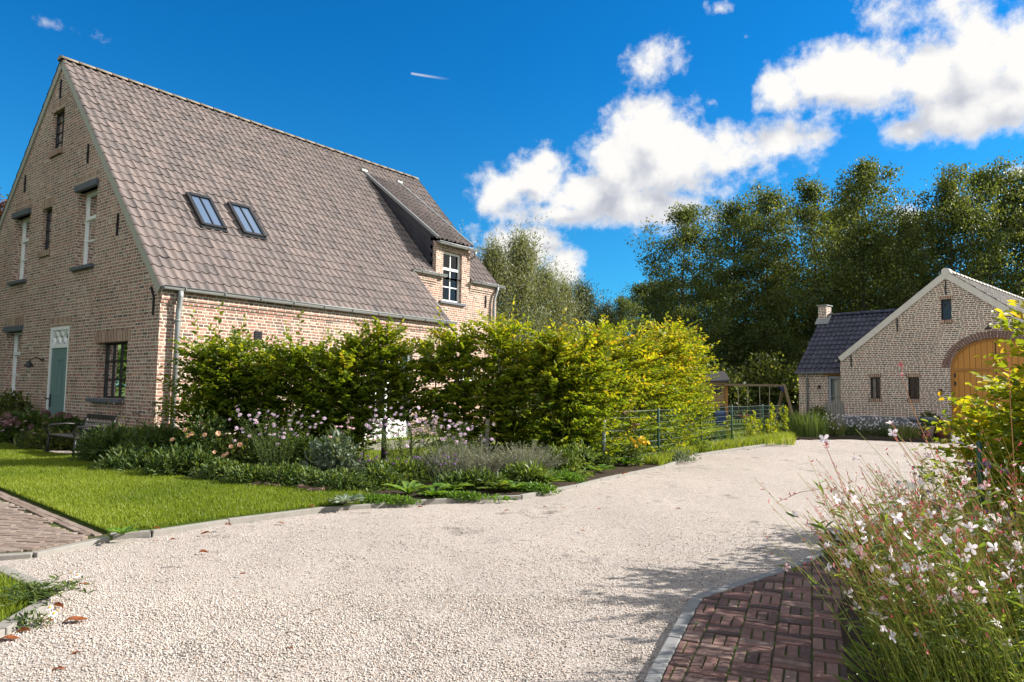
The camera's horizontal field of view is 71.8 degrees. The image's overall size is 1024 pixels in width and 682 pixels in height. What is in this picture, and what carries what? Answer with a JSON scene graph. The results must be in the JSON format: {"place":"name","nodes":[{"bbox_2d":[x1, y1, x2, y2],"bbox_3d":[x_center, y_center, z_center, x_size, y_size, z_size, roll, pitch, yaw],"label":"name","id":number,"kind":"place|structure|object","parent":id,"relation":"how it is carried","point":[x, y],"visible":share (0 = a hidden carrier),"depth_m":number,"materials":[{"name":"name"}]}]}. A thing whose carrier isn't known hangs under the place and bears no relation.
{"place":"outdoors","nodes":[
{"label":"outdoors","id":0,"kind":"place"},
{"bbox_2d":[0,567,38,621],"bbox_3d":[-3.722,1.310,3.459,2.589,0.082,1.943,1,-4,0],"label":"verge grass","id":1,"kind":"structure","parent":0,"point":[9,585],"depth_m":3.77,"materials":[{"name":"green plant"}]},
{"bbox_2d":[0,491,101,552],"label":"brick path","id":2,"kind":"structure","parent":0,"point":[21,531],"depth_m":5.64,"materials":[{"name":"beige brick"}]},
{"bbox_2d":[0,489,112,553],"bbox_3d":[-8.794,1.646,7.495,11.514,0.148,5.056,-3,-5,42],"label":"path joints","id":3,"kind":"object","parent":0,"point":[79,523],"visible":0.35,"depth_m":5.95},
{"bbox_2d":[49,450,79,453],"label":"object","id":4,"kind":"object","parent":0,"point":[66,452],"visible":0.08,"depth_m":12.01,"materials":[{"name":"white"}]},
{"bbox_2d":[45,413,117,455],"bbox_3d":[-7.090,1.546,11.630,1.120,0.692,0.672,-2,-5,38],"label":"garden bench","id":5,"kind":"object","parent":4,"relation":"on","point":[73,435],"visible":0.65,"depth_m":11.73,"materials":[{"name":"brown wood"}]},
{"bbox_2d":[0,442,370,533],"bbox_3d":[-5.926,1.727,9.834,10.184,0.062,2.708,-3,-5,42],"label":"lawn grass","id":6,"kind":"structure","parent":0,"point":[30,467],"depth_m":7.45,"materials":[{"name":"green plant"}]},
{"bbox_2d":[0,441,722,499],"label":"garden bed","id":7,"kind":"object","parent":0,"point":[620,468],"visible":0.14,"depth_m":9.02,"materials":[{"name":"soil"}]},
{"bbox_2d":[0,388,35,414],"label":"dark rose bush","id":8,"kind":"object","parent":7,"relation":"on","point":[9,402],"visible":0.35,"depth_m":15.27,"materials":[{"name":"green plant"}]},
{"bbox_2d":[0,407,50,441],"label":"hydrangea bush","id":9,"kind":"object","parent":7,"relation":"on","point":[18,417],"visible":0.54,"depth_m":13.95,"materials":[{"name":"green plant"}]},
{"bbox_2d":[13,426,85,449],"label":"shade perennial","id":10,"kind":"object","parent":7,"relation":"on","point":[58,443],"visible":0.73,"depth_m":12.47,"materials":[{"name":"green plant"}]},
{"bbox_2d":[33,411,95,432],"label":"hydrangea bush","id":11,"kind":"object","parent":7,"relation":"on","point":[61,417],"visible":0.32,"depth_m":13.68,"materials":[{"name":"green plant"}]},
{"bbox_2d":[68,421,142,461],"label":"leafy perennial","id":12,"kind":"object","parent":7,"relation":"on","point":[94,445],"visible":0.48,"depth_m":10.51,"materials":[{"name":"green plant"}]},
{"bbox_2d":[87,443,179,471],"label":"leafy perennial","id":13,"kind":"object","parent":7,"relation":"on","point":[129,458],"visible":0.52,"depth_m":9.54,"materials":[{"name":"green plant"}]},
{"bbox_2d":[111,421,195,456],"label":"leafy perennial","id":14,"kind":"object","parent":7,"relation":"on","point":[151,436],"visible":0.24,"depth_m":10.12,"materials":[{"name":"green plant"}]},
{"bbox_2d":[139,442,217,476],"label":"leafy perennial","id":15,"kind":"object","parent":7,"relation":"on","point":[181,465],"visible":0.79,"depth_m":9.07,"materials":[{"name":"green plant"}]},
{"bbox_2d":[162,406,242,463],"bbox_3d":[-4.281,1.378,9.875,1.363,0.945,0.889,1,-4,0],"label":"rose bush","id":16,"kind":"object","parent":7,"relation":"on","point":[205,440],"visible":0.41,"depth_m":9.84,"materials":[{"name":"green plant"}]},
{"bbox_2d":[188,456,242,481],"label":"edging shrub","id":17,"kind":"object","parent":7,"relation":"on","point":[214,470],"visible":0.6,"depth_m":8.61,"materials":[{"name":"green plant"}]},
{"bbox_2d":[209,428,262,464],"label":"leafy perennial","id":18,"kind":"object","parent":7,"relation":"on","point":[236,449],"visible":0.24,"depth_m":9.80,"materials":[{"name":"green plant"}]},
{"bbox_2d":[218,462,277,484],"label":"edging shrub","id":19,"kind":"object","parent":7,"relation":"on","point":[248,473],"visible":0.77,"depth_m":8.27,"materials":[{"name":"green plant"}]},
{"bbox_2d":[151,301,393,454],"bbox_3d":[-3.604,0.680,10.853,3.671,2.478,1.880,1,-4,0],"label":"beech hedge","id":20,"kind":"object","parent":7,"relation":"on","point":[222,374],"visible":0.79,"depth_m":10.46,"materials":[{"name":"green plant"}]},
{"bbox_2d":[237,428,311,467],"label":"leafy perennial","id":21,"kind":"object","parent":7,"relation":"on","point":[248,457],"visible":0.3,"depth_m":9.73,"materials":[{"name":"green plant"}]},
{"bbox_2d":[228,405,328,473],"bbox_3d":[-3.073,1.318,9.429,1.394,0.919,1.259,1,-4,0],"label":"aster plant","id":22,"kind":"object","parent":7,"relation":"on","point":[281,457],"visible":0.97,"depth_m":9.34,"materials":[{"name":"green plant"}]},
{"bbox_2d":[253,461,325,487],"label":"edging shrub","id":23,"kind":"object","parent":7,"relation":"on","point":[286,472],"visible":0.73,"depth_m":8.21,"materials":[{"name":"green plant"}]},
{"bbox_2d":[279,433,361,468],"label":"leafy perennial","id":24,"kind":"object","parent":7,"relation":"on","point":[298,456],"visible":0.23,"depth_m":9.58,"materials":[{"name":"green plant"}]},
{"bbox_2d":[300,425,366,473],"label":"sage plant","id":25,"kind":"object","parent":7,"relation":"on","point":[337,454],"visible":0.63,"depth_m":8.77,"materials":[{"name":"green plant"}]},
{"bbox_2d":[289,467,386,491],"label":"edging shrub","id":26,"kind":"object","parent":7,"relation":"on","point":[340,480],"visible":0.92,"depth_m":7.95,"materials":[{"name":"green plant"}]},
{"bbox_2d":[351,463,407,490],"bbox_3d":[-1.608,1.601,8.251,0.771,0.360,0.618,1,-4,0],"label":"border growth","id":27,"kind":"object","parent":7,"relation":"on","point":[391,476],"visible":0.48,"depth_m":8.18,"materials":[{"name":"green plant"}]},
{"bbox_2d":[362,456,432,482],"bbox_3d":[-1.442,1.626,8.832,0.912,0.415,0.595,1,-4,0],"label":"border growth","id":28,"kind":"object","parent":7,"relation":"on","point":[403,467],"visible":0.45,"depth_m":8.76,"materials":[{"name":"green plant"}]},
{"bbox_2d":[326,316,471,463],"bbox_3d":[-1.721,0.792,10.842,2.270,2.303,1.329,1,-4,0],"label":"beech hedge","id":29,"kind":"object","parent":7,"relation":"on","point":[392,372],"visible":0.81,"depth_m":10.68,"materials":[{"name":"green plant"}]},
{"bbox_2d":[365,406,448,460],"bbox_3d":[-1.437,1.331,9.411,0.973,0.939,1.240,4,-5,-41],"label":"aster plant","id":30,"kind":"object","parent":7,"relation":"on","point":[399,438],"visible":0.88,"depth_m":9.43,"materials":[{"name":"green plant"}]},
{"bbox_2d":[381,480,434,494],"bbox_3d":[-1.095,1.612,7.732,0.546,0.135,0.442,-2,-5,33],"label":"leaf rosette","id":31,"kind":"object","parent":7,"relation":"on","point":[408,488],"visible":1,"depth_m":7.70,"materials":[{"name":"green plant"}]},
{"bbox_2d":[406,420,494,466],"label":"aster plant","id":32,"kind":"object","parent":7,"relation":"on","point":[453,436],"visible":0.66,"depth_m":9.36,"materials":[{"name":"green plant"}]},
{"bbox_2d":[411,438,491,478],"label":"lavender bush","id":33,"kind":"object","parent":7,"relation":"on","point":[464,465],"visible":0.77,"depth_m":8.94,"materials":[{"name":"grey plant"}]},
{"bbox_2d":[427,465,507,490],"bbox_3d":[-0.503,1.637,8.356,0.968,0.345,0.566,1,-4,0],"label":"border growth","id":34,"kind":"object","parent":7,"relation":"on","point":[475,478],"visible":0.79,"depth_m":8.25,"materials":[{"name":"green plant"}]},
{"bbox_2d":[420,489,516,502],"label":"creeping plant","id":35,"kind":"object","parent":7,"relation":"on","point":[464,495],"visible":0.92,"depth_m":7.60,"materials":[{"name":"green plant"}]},
{"bbox_2d":[450,438,515,473],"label":"lavender bush","id":36,"kind":"object","parent":7,"relation":"on","point":[491,461],"visible":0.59,"depth_m":9.20,"materials":[{"name":"grey plant"}]},
{"bbox_2d":[494,458,555,483],"bbox_3d":[0.140,1.674,8.882,0.883,0.401,0.560,1,-4,0],"label":"border growth","id":37,"kind":"object","parent":7,"relation":"on","point":[522,472],"visible":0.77,"depth_m":8.79,"materials":[{"name":"green plant"}]},
{"bbox_2d":[482,439,569,471],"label":"lavender bush","id":38,"kind":"object","parent":7,"relation":"on","point":[524,453],"visible":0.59,"depth_m":9.45,"materials":[{"name":"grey plant"}]},
{"bbox_2d":[415,295,639,463],"bbox_3d":[0.237,0.630,11.019,3.506,2.712,1.823,1,-4,0],"label":"beech hedge","id":39,"kind":"object","parent":7,"relation":"on","point":[550,361],"visible":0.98,"depth_m":10.70,"materials":[{"name":"green plant"}]},
{"bbox_2d":[502,480,561,494],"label":"creeping plant","id":40,"kind":"object","parent":7,"relation":"on","point":[543,488],"visible":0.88,"depth_m":8.17,"materials":[{"name":"green plant"}]},
{"bbox_2d":[543,440,602,476],"bbox_3d":[0.774,1.656,9.924,1.003,0.561,0.739,-3,-5,41],"label":"border growth","id":41,"kind":"object","parent":7,"relation":"on","point":[568,465],"visible":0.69,"depth_m":9.81,"materials":[{"name":"green plant"}]},
{"bbox_2d":[566,439,616,468],"bbox_3d":[1.146,1.746,10.800,0.902,0.513,0.676,1,-4,0],"label":"border growth","id":42,"kind":"object","parent":7,"relation":"on","point":[599,460],"visible":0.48,"depth_m":10.68,"materials":[{"name":"green plant"}]},
{"bbox_2d":[564,311,725,462],"bbox_3d":[2.616,0.722,13.420,1.848,2.940,6.060,-2,-5,34],"label":"beech hedge","id":43,"kind":"object","parent":7,"relation":"on","point":[661,367],"visible":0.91,"depth_m":12.78,"materials":[{"name":"green plant"}]},
{"bbox_2d":[0,439,1015,681],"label":"gravel driveway","id":44,"kind":"structure","parent":0,"point":[723,488],"depth_m":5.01,"materials":[{"name":"beige gravel"}]},
{"bbox_2d":[0,608,54,629],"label":"weed","id":45,"kind":"object","parent":44,"relation":"on","point":[22,621],"visible":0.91,"depth_m":3.46,"materials":[{"name":"green plant"}]},
{"bbox_2d":[0,0,1023,333],"label":"sky","id":46,"kind":"structure","parent":0,"point":[603,116],"materials":[{"name":"blue"}]},
{"bbox_2d":[357,412,771,463],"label":"back lawn","id":47,"kind":"structure","parent":0,"point":[734,424],"depth_m":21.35,"materials":[{"name":"green plant"}]},
{"bbox_2d":[458,220,540,410],"bbox_3d":[-0.840,-0.600,30.222,4.430,9.111,4.867,-1,-5,30],"label":"willow tree","id":48,"kind":"object","parent":47,"relation":"on","point":[491,256],"visible":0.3,"depth_m":29.86,"materials":[{"name":"green plant"}]},
{"bbox_2d":[473,206,571,414],"bbox_3d":[0.239,-0.862,31.041,4.867,9.884,4.430,0,-4,5],"label":"willow tree","id":49,"kind":"object","parent":47,"relation":"on","point":[524,250],"visible":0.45,"depth_m":30.74,"materials":[{"name":"green plant"}]},
{"bbox_2d":[523,251,601,416],"bbox_3d":[1.573,-0.108,33.079,4.197,8.531,4.611,3,-4,-25],"label":"willow tree","id":50,"kind":"object","parent":47,"relation":"on","point":[557,305],"visible":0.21,"depth_m":32.96,"materials":[{"name":"green plant"}]},
{"bbox_2d":[546,267,597,389],"bbox_3d":[2.578,0.237,34.130,3.074,7.944,2.798,0,-4,8],"label":"willow tree","id":51,"kind":"object","parent":47,"relation":"on","point":[570,302],"visible":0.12,"depth_m":34.16,"materials":[{"name":"green plant"}]},
{"bbox_2d":[540,268,618,365],"bbox_3d":[3.654,0.355,37.107,5.501,8.638,4.626,1,-4,0],"label":"willow tree","id":52,"kind":"object","parent":47,"relation":"on","point":[586,294],"visible":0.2,"depth_m":36.79,"materials":[{"name":"green plant"}]},
{"bbox_2d":[588,295,652,378],"bbox_3d":[5.744,0.740,36.049,4.731,6.289,4.410,-2,-5,33],"label":"broadleaf tree","id":53,"kind":"object","parent":47,"relation":"on","point":[627,306],"visible":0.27,"depth_m":35.81,"materials":[{"name":"green plant"}]},
{"bbox_2d":[606,404,783,464],"bbox_3d":[4.707,1.937,15.779,0.265,1.000,11.740,-2,-5,33],"label":"wire fence","id":54,"kind":"object","parent":47,"relation":"on","point":[658,421],"visible":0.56,"depth_m":14.83,"materials":[{"name":"green metal"}]},
{"bbox_2d":[688,371,730,424],"bbox_3d":[7.615,2.247,27.719,1.500,2.150,1.500,1,-4,0],"label":"playhouse","id":55,"kind":"object","parent":47,"relation":"on","point":[721,379],"visible":0.37,"depth_m":27.13,"materials":[{"name":"brown wood"}]},
{"bbox_2d":[633,429,799,465],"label":"roadside grass","id":56,"kind":"structure","parent":47,"relation":"on","point":[739,440],"depth_m":15.41,"materials":[{"name":"green plant"}]},
{"bbox_2d":[708,361,760,419],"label":"undergrowth shrub","id":57,"kind":"object","parent":47,"relation":"on","point":[743,393],"visible":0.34,"depth_m":34.54,"materials":[{"name":"green plant"}]},
{"bbox_2d":[702,403,797,423],"bbox_3d":[10.251,2.966,28.882,5.188,0.821,0.036,1,-4,0],"label":"paling fence","id":58,"kind":"object","parent":47,"relation":"on","point":[753,408],"visible":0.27,"depth_m":28.87,"materials":[{"name":"brown wood"}]},
{"bbox_2d":[661,551,861,681],"bbox_3d":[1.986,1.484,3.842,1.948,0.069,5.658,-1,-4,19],"label":"brick paving","id":59,"kind":"structure","parent":0,"point":[751,670],"depth_m":3.40,"materials":[{"name":"brick"}]},
{"bbox_2d":[770,428,966,442],"bbox_3d":[9.858,2.910,21.433,6.397,0.150,6.148,5,-5,-42],"label":"barn bed","id":60,"kind":"object","parent":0,"point":[872,437],"visible":0.06,"depth_m":19.66,"materials":[{"name":"soil"}]},
{"bbox_2d":[782,409,832,437],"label":"ornamental grass","id":61,"kind":"object","parent":60,"relation":"on","point":[802,427],"depth_m":19.98,"materials":[{"name":"green plant"}]},
{"bbox_2d":[825,401,844,431],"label":"picket gate","id":62,"kind":"structure","parent":60,"relation":"on","point":[831,406],"depth_m":22.39,"materials":[{"name":"grey wood"}]},
{"bbox_2d":[838,503,1023,681],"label":"bed","id":63,"kind":"object","parent":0,"point":[853,616],"visible":0.16,"depth_m":3.45,"materials":[{"name":"soil"}]},
{"bbox_2d":[754,456,1023,681],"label":"gaura plant","id":64,"kind":"object","parent":63,"relation":"on","point":[901,660],"visible":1,"depth_m":2.52,"materials":[{"name":"green plant"}]},
{"bbox_2d":[777,359,1019,604],"bbox_3d":[1.800,0.703,3.201,1.245,1.340,0.153,2,-4,-9],"label":"gaura wand","id":65,"kind":"object","parent":63,"relation":"on","point":[826,436],"visible":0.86,"depth_m":3.27,"materials":[{"name":"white plant"}]},
{"bbox_2d":[807,453,1023,681],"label":"gaura plant","id":66,"kind":"object","parent":63,"relation":"on","point":[907,512],"visible":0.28,"depth_m":3.04,"materials":[{"name":"green plant"}]},
{"bbox_2d":[817,522,1022,577],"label":"ground cover plant","id":67,"kind":"object","parent":63,"relation":"on","point":[827,555],"visible":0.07,"depth_m":4.81,"materials":[{"name":"green plant"}]},
{"bbox_2d":[846,461,1023,588],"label":"verbena plant","id":68,"kind":"object","parent":63,"relation":"on","point":[988,465],"visible":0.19,"depth_m":4.05,"materials":[{"name":"green plant"}]},
{"bbox_2d":[852,439,1023,619],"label":"gaura plant","id":69,"kind":"object","parent":63,"relation":"on","point":[921,482],"visible":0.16,"depth_m":3.72,"materials":[{"name":"green plant"}]},
{"bbox_2d":[857,418,1023,681],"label":"gaura plant","id":70,"kind":"object","parent":63,"relation":"on","point":[1019,545],"visible":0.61,"depth_m":2.85,"materials":[{"name":"green plant"}]},
{"bbox_2d":[918,279,1023,534],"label":"beech hedge","id":71,"kind":"object","parent":63,"relation":"on","point":[997,425],"visible":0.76,"depth_m":5.73,"materials":[{"name":"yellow plant"}]},
{"label":"ground","id":72,"kind":"structure","parent":0,"visible":0},
{"bbox_2d":[0,564,50,637],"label":"verge kerb","id":73,"kind":"structure","parent":72,"relation":"on","point":[6,627],"depth_m":3.66,"materials":[{"name":"concrete"}]},
{"bbox_2d":[0,571,95,615],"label":"daisy plant","id":74,"kind":"object","parent":73,"relation":"on","point":[40,593],"visible":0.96,"depth_m":3.79,"materials":[{"name":"green plant"}]},
{"bbox_2d":[0,536,109,560],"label":"path kerb","id":75,"kind":"structure","parent":72,"relation":"on","point":[61,548],"depth_m":5.04,"materials":[{"name":"concrete"}]},
{"bbox_2d":[0,55,504,439],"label":"brick house","id":76,"kind":"structure","parent":72,"relation":"on","point":[137,219],"depth_m":15.88,"materials":[{"name":"tile"}]},
{"bbox_2d":[11,332,21,400],"bbox_3d":[-11.752,0.656,17.203,1.200,1.820,0.412,-2,-5,38],"label":"window","id":77,"kind":"structure","parent":76,"relation":"in","point":[17,339],"depth_m":17.28,"materials":[{"name":"white paint"}]},
{"bbox_2d":[19,218,29,279],"bbox_3d":[-11.654,-2.209,17.362,1.180,1.680,0.412,-2,-5,38],"label":"window","id":78,"kind":"structure","parent":76,"relation":"in","point":[26,223],"depth_m":17.44,"materials":[{"name":"white paint"}]},
{"bbox_2d":[45,348,66,414],"bbox_3d":[-9.764,1.134,15.203,0.869,1.965,0.158,-2,-5,30],"label":"door","id":79,"kind":"structure","parent":76,"relation":"in","point":[59,355],"depth_m":15.23,"materials":[{"name":"teal wood"}]},
{"bbox_2d":[83,191,96,264],"bbox_3d":[-8.698,-2.351,15.067,1.150,1.730,0.412,-2,-5,38],"label":"window","id":80,"kind":"structure","parent":76,"relation":"in","point":[91,203],"depth_m":15.11,"materials":[{"name":"white paint"}]},
{"bbox_2d":[103,342,127,398],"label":"window","id":81,"kind":"structure","parent":76,"relation":"in","point":[116,353],"depth_m":13.92,"materials":[{"name":"black metal"}]},
{"bbox_2d":[364,349,410,439],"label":"french door","id":82,"kind":"structure","parent":76,"relation":"in","point":[408,357],"depth_m":17.16,"materials":[{"name":"white paint"}]},
{"bbox_2d":[423,252,459,302],"bbox_3d":[-2.148,-1.846,21.030,0.862,1.560,1.000,-2,-5,38],"label":"window","id":83,"kind":"structure","parent":76,"relation":"in","point":[451,262],"depth_m":21.34,"materials":[{"name":"white paint"}]},
{"bbox_2d":[110,443,784,539],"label":"lawn kerb","id":84,"kind":"structure","parent":72,"relation":"on","point":[194,526],"depth_m":6.93,"materials":[{"name":"concrete"}]},
{"bbox_2d":[349,492,421,505],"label":"creeping plant","id":85,"kind":"object","parent":84,"relation":"on","point":[372,497],"visible":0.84,"depth_m":7.24,"materials":[{"name":"green plant"}]},
{"bbox_2d":[622,276,718,342],"bbox_3d":[7.582,0.234,40.215,5.815,7.958,6.948,2,-4,-13],"label":"broadleaf tree","id":86,"kind":"object","parent":72,"relation":"on","point":[641,292],"visible":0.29,"depth_m":39.78,"materials":[{"name":"green plant"}]},
{"bbox_2d":[619,201,756,371],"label":"broadleaf tree","id":87,"kind":"object","parent":72,"relation":"on","point":[685,215],"visible":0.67,"depth_m":41.54,"materials":[{"name":"green plant"}]},
{"bbox_2d":[629,260,801,388],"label":"broadleaf tree","id":88,"kind":"object","parent":72,"relation":"on","point":[715,308],"visible":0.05,"depth_m":51.26,"materials":[{"name":"green plant"}]},
{"bbox_2d":[657,192,794,373],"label":"broadleaf tree","id":89,"kind":"object","parent":72,"relation":"on","point":[729,211],"visible":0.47,"depth_m":45.06,"materials":[{"name":"green plant"}]},
{"bbox_2d":[724,384,793,425],"bbox_3d":[9.332,2.471,26.902,2.478,1.686,1.583,1,-4,0],"label":"swing set","id":90,"kind":"object","parent":72,"relation":"on","point":[782,388],"visible":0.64,"depth_m":26.91,"materials":[{"name":"brown wood"}]},
{"bbox_2d":[732,347,797,420],"bbox_3d":[13.159,2.248,35.936,4.088,3.933,3.475,1,-4,0],"label":"undergrowth shrub","id":91,"kind":"object","parent":72,"relation":"on","point":[758,376],"visible":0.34,"depth_m":35.52,"materials":[{"name":"green plant"}]},
{"bbox_2d":[644,503,896,681],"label":"paving kerb","id":92,"kind":"structure","parent":72,"relation":"on","point":[660,664],"depth_m":3.63,"materials":[{"name":"grey concrete"}]},
{"bbox_2d":[708,179,841,383],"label":"broadleaf tree","id":93,"kind":"object","parent":72,"relation":"on","point":[769,200],"visible":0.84,"depth_m":43.28,"materials":[{"name":"green plant"}]},
{"bbox_2d":[770,361,798,420],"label":"undergrowth shrub","id":94,"kind":"object","parent":72,"relation":"on","point":[790,385],"visible":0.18,"depth_m":34.57,"materials":[{"name":"green plant"}]},
{"bbox_2d":[732,173,898,380],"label":"broadleaf tree","id":95,"kind":"object","parent":72,"relation":"on","point":[811,195],"visible":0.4,"depth_m":47.25,"materials":[{"name":"green plant"}]},
{"bbox_2d":[774,205,903,344],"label":"broadleaf tree","id":96,"kind":"object","parent":72,"relation":"on","point":[819,264],"visible":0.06,"depth_m":50.45,"materials":[{"name":"green plant"}]},
{"bbox_2d":[779,156,941,374],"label":"broadleaf tree","id":97,"kind":"object","parent":72,"relation":"on","point":[865,175],"visible":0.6,"depth_m":41.84,"materials":[{"name":"green plant"}]},
{"bbox_2d":[842,206,971,311],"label":"broadleaf tree","id":98,"kind":"object","parent":72,"relation":"on","point":[901,246],"visible":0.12,"depth_m":45.15,"materials":[{"name":"green plant"}]},
{"bbox_2d":[794,268,1023,434],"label":"brick barn","id":99,"kind":"structure","parent":72,"relation":"on","point":[937,334],"depth_m":22.92,"materials":[{"name":"beige brick"}]},
{"bbox_2d":[828,376,840,424],"bbox_3d":[11.720,2.196,25.195,0.400,1.980,0.880,4,-5,-42],"label":"glazed door","id":100,"kind":"structure","parent":99,"relation":"in","point":[834,382],"depth_m":25.28,"materials":[{"name":"grey paint"}]},
{"bbox_2d":[954,343,1022,433],"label":"barn door","id":101,"kind":"structure","parent":99,"relation":"in","point":[962,389],"depth_m":21.63,"materials":[{"name":"brown wood"}]},
{"bbox_2d":[876,160,1023,309],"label":"broadleaf tree","id":102,"kind":"object","parent":72,"relation":"on","point":[954,206],"visible":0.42,"depth_m":39.45,"materials":[{"name":"green plant"}]},
{"bbox_2d":[904,151,1023,299],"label":"broadleaf tree","id":103,"kind":"object","parent":72,"relation":"on","point":[986,175],"visible":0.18,"depth_m":41.86,"materials":[{"name":"green plant"}]},
{"bbox_2d":[956,157,1023,296],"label":"broadleaf tree","id":104,"kind":"object","parent":72,"relation":"on","point":[1014,197],"visible":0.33,"depth_m":40.22,"materials":[{"name":"green plant"}]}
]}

